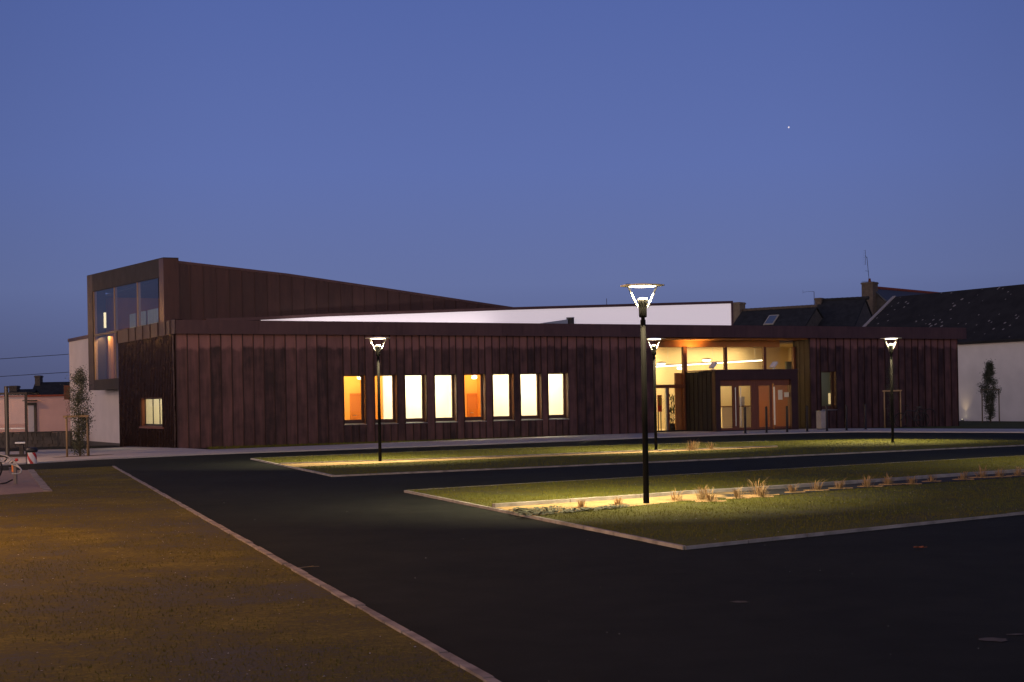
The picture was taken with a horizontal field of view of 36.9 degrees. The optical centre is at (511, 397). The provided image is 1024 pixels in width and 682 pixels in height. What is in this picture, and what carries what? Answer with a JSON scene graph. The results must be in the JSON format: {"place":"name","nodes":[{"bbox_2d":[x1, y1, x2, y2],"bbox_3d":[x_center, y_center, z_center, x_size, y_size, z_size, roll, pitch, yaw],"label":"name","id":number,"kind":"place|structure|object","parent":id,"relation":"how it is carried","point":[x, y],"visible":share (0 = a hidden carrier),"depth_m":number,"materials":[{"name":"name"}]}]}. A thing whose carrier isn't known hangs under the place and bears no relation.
{"place":"outdoors","nodes":[
{"label":"outdoors","id":0,"kind":"place"},
{"bbox_2d":[0,470,43,494],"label":"paved pad","id":1,"kind":"object","parent":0,"point":[26,482],"visible":0.69,"depth_m":33.32,"materials":[{"name":"concrete"}]},
{"bbox_2d":[0,454,21,483],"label":"cycle stand","id":2,"kind":"object","parent":1,"relation":"on","point":[14,469],"visible":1,"depth_m":33.54,"materials":[{"name":"silver metal"}]},
{"bbox_2d":[0,372,66,376],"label":"overhead wire","id":3,"kind":"object","parent":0,"point":[34,374],"visible":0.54,"depth_m":95.99,"materials":[{"name":"black plastic"}]},
{"bbox_2d":[2,354,68,358],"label":"overhead wire","id":4,"kind":"object","parent":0,"point":[35,356],"visible":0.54,"depth_m":95.99,"materials":[{"name":"black plastic"}]},
{"bbox_2d":[0,431,72,447],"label":"stone wall","id":5,"kind":"structure","parent":0,"point":[43,439],"depth_m":73.80,"materials":[{"name":"grey stone"}]},
{"bbox_2d":[0,466,483,681],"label":"lawn","id":6,"kind":"structure","parent":0,"point":[50,654],"depth_m":12.63,"materials":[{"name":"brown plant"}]},
{"bbox_2d":[0,423,1023,681],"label":"asphalt","id":7,"kind":"structure","parent":0,"point":[504,597],"depth_m":14.46,"materials":[{"name":"black asphalt"}]},
{"bbox_2d":[51,431,65,445],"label":"rail fence","id":8,"kind":"object","parent":7,"relation":"on","point":[58,436],"visible":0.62,"depth_m":69.97,"materials":[{"name":"brown wood"}]},
{"bbox_2d":[250,458,332,476],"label":"island kerb","id":9,"kind":"structure","parent":7,"relation":"on","point":[311,471],"depth_m":39.10,"materials":[{"name":"concrete"}]},
{"bbox_2d":[207,434,595,449],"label":"grass verge","id":10,"kind":"object","parent":7,"relation":"on","point":[335,443],"depth_m":59.70,"materials":[{"name":"green plant"}]},
{"bbox_2d":[267,441,753,457],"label":"island kerb","id":11,"kind":"structure","parent":7,"relation":"on","point":[506,448],"depth_m":50.69,"materials":[{"name":"concrete"}]},
{"bbox_2d":[64,257,966,448],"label":"community hall","id":12,"kind":"structure","parent":7,"relation":"on","point":[168,352],"depth_m":64.91,"materials":[{"name":"brown wood"}]},
{"bbox_2d":[139,397,163,428],"bbox_3d":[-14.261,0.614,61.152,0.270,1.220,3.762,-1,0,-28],"label":"window","id":13,"kind":"structure","parent":12,"relation":"in","point":[143,400],"depth_m":61.87,"materials":[{"name":"grey metal"}]},
{"bbox_2d":[344,375,366,424],"bbox_3d":[-6.345,0.087,61.525,0.967,2.000,0.370,-1,0,-27],"label":"window","id":14,"kind":"structure","parent":12,"relation":"in","point":[362,377],"depth_m":61.75,"materials":[{"name":"brown"}]},
{"bbox_2d":[350,393,360,419],"bbox_3d":[-6.215,0.766,63.872,1.060,1.899,0.090,-1,0,-28],"label":"inner door","id":15,"kind":"structure","parent":12,"relation":"in","point":[355,398],"depth_m":63.75,"materials":[{"name":"orange wood"}]},
{"bbox_2d":[375,374,397,423],"bbox_3d":[-5.151,0.065,62.146,1.009,2.000,0.370,-1,0,-28],"label":"window","id":16,"kind":"structure","parent":12,"relation":"in","point":[394,389],"depth_m":62.40,"materials":[{"name":"brown"}]},
{"bbox_2d":[405,374,427,422],"bbox_3d":[-3.981,0.044,62.755,0.984,2.000,0.370,-1,0,-27],"label":"window","id":17,"kind":"structure","parent":12,"relation":"in","point":[423,376],"depth_m":62.99,"materials":[{"name":"brown"}]},
{"bbox_2d":[435,374,455,422],"bbox_3d":[-2.792,0.022,63.375,1.009,2.000,0.370,-1,0,-27],"label":"window","id":18,"kind":"structure","parent":12,"relation":"in","point":[453,376],"depth_m":63.63,"materials":[{"name":"brown"}]},
{"bbox_2d":[467,393,477,416],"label":"inner door","id":19,"kind":"structure","parent":12,"relation":"in","point":[472,409],"depth_m":66.24,"materials":[{"name":"orange wood"}]},
{"bbox_2d":[464,373,484,421],"bbox_3d":[-1.604,0.000,63.993,1.014,2.000,0.370,-1,0,-27],"label":"window","id":20,"kind":"structure","parent":12,"relation":"in","point":[482,375],"depth_m":64.24,"materials":[{"name":"brown"}]},
{"bbox_2d":[493,373,514,420],"bbox_3d":[-0.423,-0.022,64.608,1.028,2.000,0.370,-1,0,-27],"label":"window","id":21,"kind":"structure","parent":12,"relation":"in","point":[510,375],"depth_m":64.83,"materials":[{"name":"brown"}]},
{"bbox_2d":[521,373,542,419],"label":"window","id":22,"kind":"structure","parent":12,"relation":"in","point":[538,375],"depth_m":65.48,"materials":[{"name":"brown"}]},
{"bbox_2d":[548,373,567,419],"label":"window","id":23,"kind":"structure","parent":12,"relation":"in","point":[565,383],"depth_m":66.06,"materials":[{"name":"brown"}]},
{"bbox_2d":[656,348,761,366],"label":"strip light","id":24,"kind":"object","parent":12,"relation":"hanging from","point":[700,363],"visible":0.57,"depth_m":75.54,"materials":[{"name":"white"}]},
{"bbox_2d":[709,362,716,369],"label":"floodlight","id":25,"kind":"object","parent":12,"relation":"on","point":[712,365],"visible":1,"depth_m":68.37,"materials":[{"name":"white paint"}]},
{"bbox_2d":[720,384,736,430],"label":"door","id":26,"kind":"structure","parent":12,"relation":"in","point":[734,386],"depth_m":68.46,"materials":[{"name":"brown glass"}]},
{"bbox_2d":[721,397,750,427],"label":"reception desk","id":27,"kind":"object","parent":12,"relation":"on","point":[726,416],"visible":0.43,"depth_m":75.48,"materials":[{"name":"beige wood"}]},
{"bbox_2d":[737,384,757,429],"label":"door","id":28,"kind":"structure","parent":12,"relation":"in","point":[753,387],"depth_m":68.95,"materials":[{"name":"brown glass"}]},
{"bbox_2d":[757,383,774,428],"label":"door","id":29,"kind":"structure","parent":12,"relation":"in","point":[770,385],"depth_m":69.40,"materials":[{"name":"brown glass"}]},
{"bbox_2d":[769,361,777,368],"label":"floodlight","id":30,"kind":"object","parent":12,"relation":"on","point":[773,365],"visible":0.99,"depth_m":69.91,"materials":[{"name":"white paint"}]},
{"bbox_2d":[778,390,782,399],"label":"paper notice","id":31,"kind":"object","parent":12,"relation":"attached to","point":[779,394],"visible":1,"depth_m":69.69,"materials":[{"name":"beige paper"}]},
{"bbox_2d":[773,383,789,428],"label":"door","id":32,"kind":"structure","parent":12,"relation":"in","point":[778,427],"depth_m":69.71,"materials":[{"name":"brown wood"}]},
{"bbox_2d":[821,371,835,409],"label":"window","id":33,"kind":"structure","parent":12,"relation":"in","point":[832,373],"depth_m":72.82,"materials":[{"name":"brown"}]},
{"bbox_2d":[280,445,776,463],"bbox_3d":[1.064,1.679,44.405,15.848,0.123,0.509,-1,0,-24],"label":"bed edging","id":34,"kind":"object","parent":7,"relation":"on","point":[514,455],"visible":0.4,"depth_m":43.66,"materials":[{"name":"concrete"}]},
{"bbox_2d":[404,490,684,549],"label":"island kerb","id":35,"kind":"structure","parent":7,"relation":"on","point":[639,538],"depth_m":20.41,"materials":[{"name":"concrete"}]},
{"bbox_2d":[255,438,1023,474],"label":"grass island","id":36,"kind":"structure","parent":7,"relation":"on","point":[585,459],"depth_m":44.19,"materials":[{"name":"green plant"}]},
{"bbox_2d":[282,446,777,466],"bbox_3d":[0.962,1.653,44.173,16.206,0.001,2.249,-1,0,-30],"label":"planting bed","id":37,"kind":"object","parent":36,"relation":"on","point":[318,464],"visible":1,"depth_m":42.46,"materials":[{"name":"beige gravel"}]},
{"bbox_2d":[365,337,387,460],"bbox_3d":[-3.636,0.051,41.987,0.690,3.433,0.690,-1,0,6],"label":"street lamp","id":38,"kind":"object","parent":37,"relation":"on","point":[377,348],"visible":1,"depth_m":41.95,"materials":[{"name":"black metal"}]},
{"bbox_2d":[687,439,707,449],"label":"grass tuft","id":39,"kind":"object","parent":37,"relation":"on","point":[693,447],"visible":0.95,"depth_m":45.90,"materials":[{"name":"plant"}]},
{"bbox_2d":[705,442,717,449],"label":"grass tuft","id":40,"kind":"object","parent":37,"relation":"on","point":[711,447],"visible":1,"depth_m":46.17,"materials":[{"name":"plant"}]},
{"bbox_2d":[646,337,664,449],"bbox_3d":[4.308,-0.096,46.286,0.690,3.433,0.690,-1,0,-29],"label":"street lamp","id":41,"kind":"object","parent":36,"relation":"on","point":[653,348],"visible":0.94,"depth_m":46.25,"materials":[{"name":"black metal"}]},
{"bbox_2d":[880,337,897,441],"bbox_3d":[12.304,-0.244,49.759,0.690,3.433,0.690,-1,0,-20],"label":"street lamp","id":42,"kind":"object","parent":36,"relation":"on","point":[890,347],"visible":0.98,"depth_m":49.72,"materials":[{"name":"black metal"}]},
{"bbox_2d":[333,445,1023,476],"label":"island kerb","id":43,"kind":"structure","parent":7,"relation":"on","point":[660,461],"depth_m":38.83,"materials":[{"name":"concrete"}]},
{"bbox_2d":[408,455,1023,545],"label":"grass island","id":44,"kind":"structure","parent":7,"relation":"on","point":[681,537],"depth_m":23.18,"materials":[{"name":"green plant"}]},
{"bbox_2d":[685,485,717,500],"bbox_3d":[2.981,1.481,24.217,0.538,0.288,0.497,-1,0,-37],"label":"grass tuft","id":45,"kind":"object","parent":44,"relation":"on","point":[700,497],"visible":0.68,"depth_m":24.17,"materials":[{"name":"plant"}]},
{"bbox_2d":[453,465,1023,530],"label":"gravel","id":46,"kind":"structure","parent":44,"relation":"on","point":[748,501],"depth_m":25.60,"materials":[{"name":"beige gravel"}]},
{"bbox_2d":[492,469,1023,507],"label":"bed edging","id":47,"kind":"object","parent":44,"relation":"on","point":[509,504],"visible":0.43,"depth_m":26.02,"materials":[{"name":"concrete"}]},
{"bbox_2d":[495,472,1023,515],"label":"planting bed","id":48,"kind":"object","parent":44,"relation":"on","point":[652,500],"visible":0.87,"depth_m":25.38,"materials":[{"name":"beige gravel"}]},
{"bbox_2d":[509,504,636,515],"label":"weeds","id":49,"kind":"object","parent":48,"relation":"on","point":[522,511],"visible":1,"depth_m":22.49,"materials":[{"name":"green plant"}]},
{"bbox_2d":[571,497,592,507],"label":"grass tuft","id":50,"kind":"object","parent":48,"relation":"on","point":[581,503],"visible":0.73,"depth_m":23.02,"materials":[{"name":"plant"}]},
{"bbox_2d":[612,497,627,504],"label":"grass tuft","id":51,"kind":"object","parent":48,"relation":"on","point":[617,502],"visible":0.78,"depth_m":23.55,"materials":[{"name":"plant"}]},
{"bbox_2d":[620,283,664,502],"bbox_3d":[2.046,-0.054,23.741,0.690,3.433,0.690,-1,0,-14],"label":"street lamp","id":52,"kind":"object","parent":48,"relation":"on","point":[642,305],"visible":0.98,"depth_m":23.70,"materials":[{"name":"black metal"}]},
{"bbox_2d":[666,490,684,500],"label":"grass tuft","id":53,"kind":"object","parent":48,"relation":"on","point":[677,499],"visible":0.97,"depth_m":24.19,"materials":[{"name":"plant"}]},
{"bbox_2d":[692,487,725,501],"bbox_3d":[3.085,1.478,23.887,0.489,0.291,0.510,-1,0,-27],"label":"grass tuft","id":54,"kind":"object","parent":48,"relation":"on","point":[712,499],"visible":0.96,"depth_m":23.86,"materials":[{"name":"plant"}]},
{"bbox_2d":[726,486,750,498],"bbox_3d":[3.608,1.495,24.510,0.406,0.238,0.457,-1,0,0],"label":"grass tuft","id":55,"kind":"object","parent":48,"relation":"on","point":[736,494],"visible":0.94,"depth_m":24.47,"materials":[{"name":"plant"}]},
{"bbox_2d":[741,477,778,495],"bbox_3d":[3.992,1.431,25.010,0.663,0.351,0.590,-1,0,25],"label":"grass tuft","id":56,"kind":"object","parent":48,"relation":"on","point":[757,489],"visible":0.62,"depth_m":25.08,"materials":[{"name":"plant"}]},
{"bbox_2d":[785,484,804,492],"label":"grass tuft","id":57,"kind":"object","parent":48,"relation":"on","point":[791,490],"visible":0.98,"depth_m":25.64,"materials":[{"name":"plant"}]},
{"bbox_2d":[803,480,828,490],"bbox_3d":[5.141,1.473,26.096,0.501,0.224,0.392,-1,0,25],"label":"grass tuft","id":58,"kind":"object","parent":48,"relation":"on","point":[815,485],"visible":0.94,"depth_m":26.07,"materials":[{"name":"plant"}]},
{"bbox_2d":[828,479,852,488],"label":"grass tuft","id":59,"kind":"object","parent":48,"relation":"on","point":[839,485],"visible":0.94,"depth_m":26.43,"materials":[{"name":"plant"}]},
{"bbox_2d":[857,475,883,486],"bbox_3d":[6.230,1.441,26.864,0.542,0.248,0.407,-1,0,-21],"label":"grass tuft","id":60,"kind":"object","parent":48,"relation":"on","point":[866,483],"visible":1,"depth_m":26.82,"materials":[{"name":"plant"}]},
{"bbox_2d":[878,472,896,484],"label":"grass tuft","id":61,"kind":"object","parent":48,"relation":"on","point":[888,482],"visible":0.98,"depth_m":27.25,"materials":[{"name":"plant"}]},
{"bbox_2d":[902,474,921,484],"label":"grass tuft","id":62,"kind":"object","parent":48,"relation":"on","point":[912,481],"visible":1,"depth_m":27.31,"materials":[{"name":"plant"}]},
{"bbox_2d":[922,473,940,481],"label":"grass tuft","id":63,"kind":"object","parent":48,"relation":"on","point":[931,478],"visible":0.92,"depth_m":27.98,"materials":[{"name":"plant"}]},
{"bbox_2d":[952,470,973,479],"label":"grass tuft","id":64,"kind":"object","parent":48,"relation":"on","point":[963,476],"visible":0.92,"depth_m":28.38,"materials":[{"name":"plant"}]},
{"bbox_2d":[968,463,993,477],"bbox_3d":[8.845,1.375,28.961,0.514,0.283,0.544,-1,0,26],"label":"grass tuft","id":65,"kind":"object","parent":48,"relation":"on","point":[983,475],"visible":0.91,"depth_m":28.91,"materials":[{"name":"plant"}]},
{"bbox_2d":[990,468,1011,476],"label":"grass tuft","id":66,"kind":"object","parent":48,"relation":"on","point":[998,474],"visible":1,"depth_m":29.01,"materials":[{"name":"plant"}]},
{"bbox_2d":[1006,466,1023,475],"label":"grass tuft","id":67,"kind":"object","parent":48,"relation":"on","point":[1018,472],"visible":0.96,"depth_m":29.32,"materials":[{"name":"plant"}]},
{"bbox_2d":[748,484,773,497],"bbox_3d":[4.019,1.478,24.676,0.481,0.256,0.439,-1,0,-39],"label":"grass tuft","id":68,"kind":"object","parent":44,"relation":"on","point":[762,491],"visible":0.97,"depth_m":24.66,"materials":[{"name":"plant"}]},
{"bbox_2d":[417,455,1023,489],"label":"island kerb","id":69,"kind":"structure","parent":7,"relation":"on","point":[680,474],"depth_m":32.03,"materials":[{"name":"concrete"}]},
{"bbox_2d":[685,511,1023,549],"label":"island kerb","id":70,"kind":"structure","parent":7,"relation":"on","point":[832,532],"depth_m":18.50,"materials":[{"name":"concrete"}]},
{"bbox_2d":[979,637,1006,641],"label":"dried mud","id":71,"kind":"structure","parent":7,"relation":"on","point":[993,639],"depth_m":10.46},
{"bbox_2d":[0,0,1023,395],"label":"sky","id":72,"kind":"structure","parent":0,"point":[512,153],"materials":[{"name":"blue"}]},
{"bbox_2d":[657,395,661,430],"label":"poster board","id":73,"kind":"object","parent":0,"point":[659,402],"visible":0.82,"depth_m":70.11,"materials":[{"name":"red"}]},
{"bbox_2d":[663,394,681,429],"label":"potted plant","id":74,"kind":"object","parent":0,"point":[672,426],"visible":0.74,"depth_m":70.46,"materials":[{"name":"green plant"}]},
{"bbox_2d":[959,421,1023,422],"bbox_3d":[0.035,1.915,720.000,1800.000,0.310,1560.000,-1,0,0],"label":"ground","id":75,"kind":"structure","parent":0,"point":[992,421],"depth_m":91.42,"materials":[{"name":"grey concrete"}]},
{"bbox_2d":[8,386,39,394],"bbox_3d":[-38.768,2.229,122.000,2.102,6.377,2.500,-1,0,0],"label":"slate house","id":76,"kind":"structure","parent":75,"relation":"on","point":[14,389],"depth_m":121.60,"materials":[{"name":"grey stone"}]},
{"bbox_2d":[0,394,70,433],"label":"pink house","id":77,"kind":"structure","parent":75,"relation":"on","point":[47,412],"depth_m":84.00,"materials":[{"name":"paint"}]},
{"bbox_2d":[27,403,36,431],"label":"door","id":78,"kind":"structure","parent":77,"relation":"in","point":[32,410],"depth_m":83.94,"materials":[{"name":"grey"}]},
{"bbox_2d":[28,469,51,491],"bbox_3d":[-10.982,1.917,35.592,0.172,0.093,11.059,-1,0,-19],"label":"pad edging","id":79,"kind":"object","parent":75,"relation":"on","point":[39,481],"visible":0.76,"depth_m":34.15,"materials":[{"name":"concrete"}]},
{"bbox_2d":[33,375,69,394],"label":"slate house","id":80,"kind":"structure","parent":75,"relation":"on","point":[46,388],"depth_m":129.49,"materials":[{"name":"grey stone"}]},
{"bbox_2d":[113,466,500,681],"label":"setts edging","id":81,"kind":"object","parent":75,"relation":"on","point":[479,673],"visible":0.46,"depth_m":12.63,"materials":[{"name":"stone"}]},
{"bbox_2d":[0,428,1023,465],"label":"footpath","id":82,"kind":"structure","parent":75,"relation":"on","point":[46,456],"depth_m":58.51,"materials":[{"name":"concrete"}]},
{"bbox_2d":[4,386,8,457],"bbox_3d":[-17.597,0.873,53.500,0.240,2.546,0.200,-1,0,0],"label":"sign post","id":83,"kind":"object","parent":82,"relation":"on","point":[6,407],"visible":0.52,"depth_m":53.45,"materials":[{"name":"grey metal"}]},
{"bbox_2d":[0,392,38,456],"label":"bus shelter","id":84,"kind":"object","parent":82,"relation":"on","point":[21,450],"visible":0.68,"depth_m":54.96,"materials":[{"name":"grey metal"}]},
{"bbox_2d":[26,447,37,464],"bbox_3d":[-14.262,1.737,45.635,0.350,0.520,0.340,-1,0,-11],"label":"litter bin","id":85,"kind":"object","parent":82,"relation":"on","point":[31,453],"visible":1,"depth_m":45.53,"materials":[{"name":"white plastic"}]},
{"bbox_2d":[743,407,746,433],"bbox_3d":[9.693,0.948,63.889,0.170,1.125,0.166,-1,0,0],"label":"bollard","id":86,"kind":"object","parent":82,"relation":"on","point":[744,420],"visible":1,"depth_m":63.85,"materials":[{"name":"grey metal"}]},
{"bbox_2d":[765,406,767,432],"bbox_3d":[10.645,0.931,64.283,0.170,1.125,0.166,-1,0,0],"label":"bollard","id":87,"kind":"object","parent":82,"relation":"on","point":[766,425],"visible":0.94,"depth_m":64.25,"materials":[{"name":"grey metal"}]},
{"bbox_2d":[786,406,787,431],"bbox_3d":[11.582,0.913,64.702,0.170,1.125,0.166,-1,0,0],"label":"bollard","id":88,"kind":"object","parent":82,"relation":"on","point":[786,418],"visible":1,"depth_m":64.66,"materials":[{"name":"grey metal"}]},
{"bbox_2d":[805,406,808,431],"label":"bollard","id":89,"kind":"object","parent":82,"relation":"on","point":[806,419],"visible":0.96,"depth_m":65.10,"materials":[{"name":"grey metal"}]},
{"bbox_2d":[816,411,825,428],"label":"litter bin","id":90,"kind":"object","parent":82,"relation":"on","point":[820,419],"visible":0.8,"depth_m":68.44,"materials":[{"name":"metal"}]},
{"bbox_2d":[825,405,827,430],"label":"bollard","id":91,"kind":"object","parent":82,"relation":"on","point":[826,408],"visible":0.91,"depth_m":65.24,"materials":[{"name":"grey metal"}]},
{"bbox_2d":[845,405,847,430],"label":"bollard","id":92,"kind":"object","parent":82,"relation":"on","point":[846,424],"visible":1,"depth_m":65.71,"materials":[{"name":"grey metal"}]},
{"bbox_2d":[864,404,866,428],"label":"bollard","id":93,"kind":"object","parent":82,"relation":"on","point":[865,423],"visible":1,"depth_m":66.98,"materials":[{"name":"grey metal"}]},
{"bbox_3d":[-14.550,1.976,52.088,2.100,0.063,1.100,-1,0,0],"label":"tree pit","id":94,"kind":"object","parent":82,"relation":"on","visible":0},
{"bbox_2d":[63,415,89,456],"bbox_3d":[-14.732,1.315,52.181,0.861,1.445,0.544,-1,0,0],"label":"tree guard","id":95,"kind":"object","parent":94,"relation":"on","point":[87,437],"visible":0.84,"depth_m":51.94,"materials":[{"name":"brown wood"}]},
{"bbox_2d":[60,365,96,455],"bbox_3d":[-14.677,0.465,52.074,1.185,3.314,1.157,-1,0,9],"label":"young tree","id":96,"kind":"object","parent":94,"relation":"on","point":[80,422],"visible":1,"depth_m":52.01,"materials":[{"name":"green plant"}]},
{"bbox_2d":[733,302,823,341],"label":"slate house","id":97,"kind":"structure","parent":75,"relation":"on","point":[805,315],"depth_m":117.08,"materials":[{"name":"grey stone"}]},
{"bbox_2d":[808,291,872,326],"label":"slate house","id":98,"kind":"structure","parent":75,"relation":"on","point":[850,311],"depth_m":116.87,"materials":[{"name":"grey stone"}]},
{"bbox_2d":[861,251,937,314],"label":"slate house","id":99,"kind":"structure","parent":75,"relation":"on","point":[879,297],"depth_m":124.74,"materials":[{"name":"grey stone"}]},
{"bbox_2d":[862,284,1023,420],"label":"house","id":100,"kind":"structure","parent":75,"relation":"on","point":[990,320],"depth_m":94.47,"materials":[{"name":"stone"}]},
{"bbox_2d":[877,422,1023,428],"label":"grass margin","id":101,"kind":"object","parent":75,"relation":"on","point":[992,425],"depth_m":70.58,"materials":[{"name":"green plant"}]},
{"bbox_2d":[885,364,898,425],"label":"young tree","id":102,"kind":"object","parent":101,"relation":"on","point":[889,393],"visible":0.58,"depth_m":70.41,"materials":[{"name":"green plant"}]},
{"bbox_2d":[882,390,901,427],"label":"tree guard","id":103,"kind":"object","parent":101,"relation":"on","point":[883,391],"visible":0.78,"depth_m":70.23,"materials":[{"name":"brown wood"}]},
{"bbox_2d":[894,405,928,427],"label":"bicycle","id":104,"kind":"object","parent":101,"relation":"on","point":[911,417],"visible":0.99,"depth_m":69.72,"materials":[{"name":"black metal"}]},
{"bbox_2d":[977,358,1001,422],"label":"young tree","id":105,"kind":"object","parent":101,"relation":"on","point":[989,374],"visible":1,"depth_m":84.86,"materials":[{"name":"green plant"}]},
{"bbox_2d":[980,389,999,422],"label":"tree guard","id":106,"kind":"object","parent":101,"relation":"on","point":[982,402],"visible":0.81,"depth_m":84.80,"materials":[{"name":"brown wood"}]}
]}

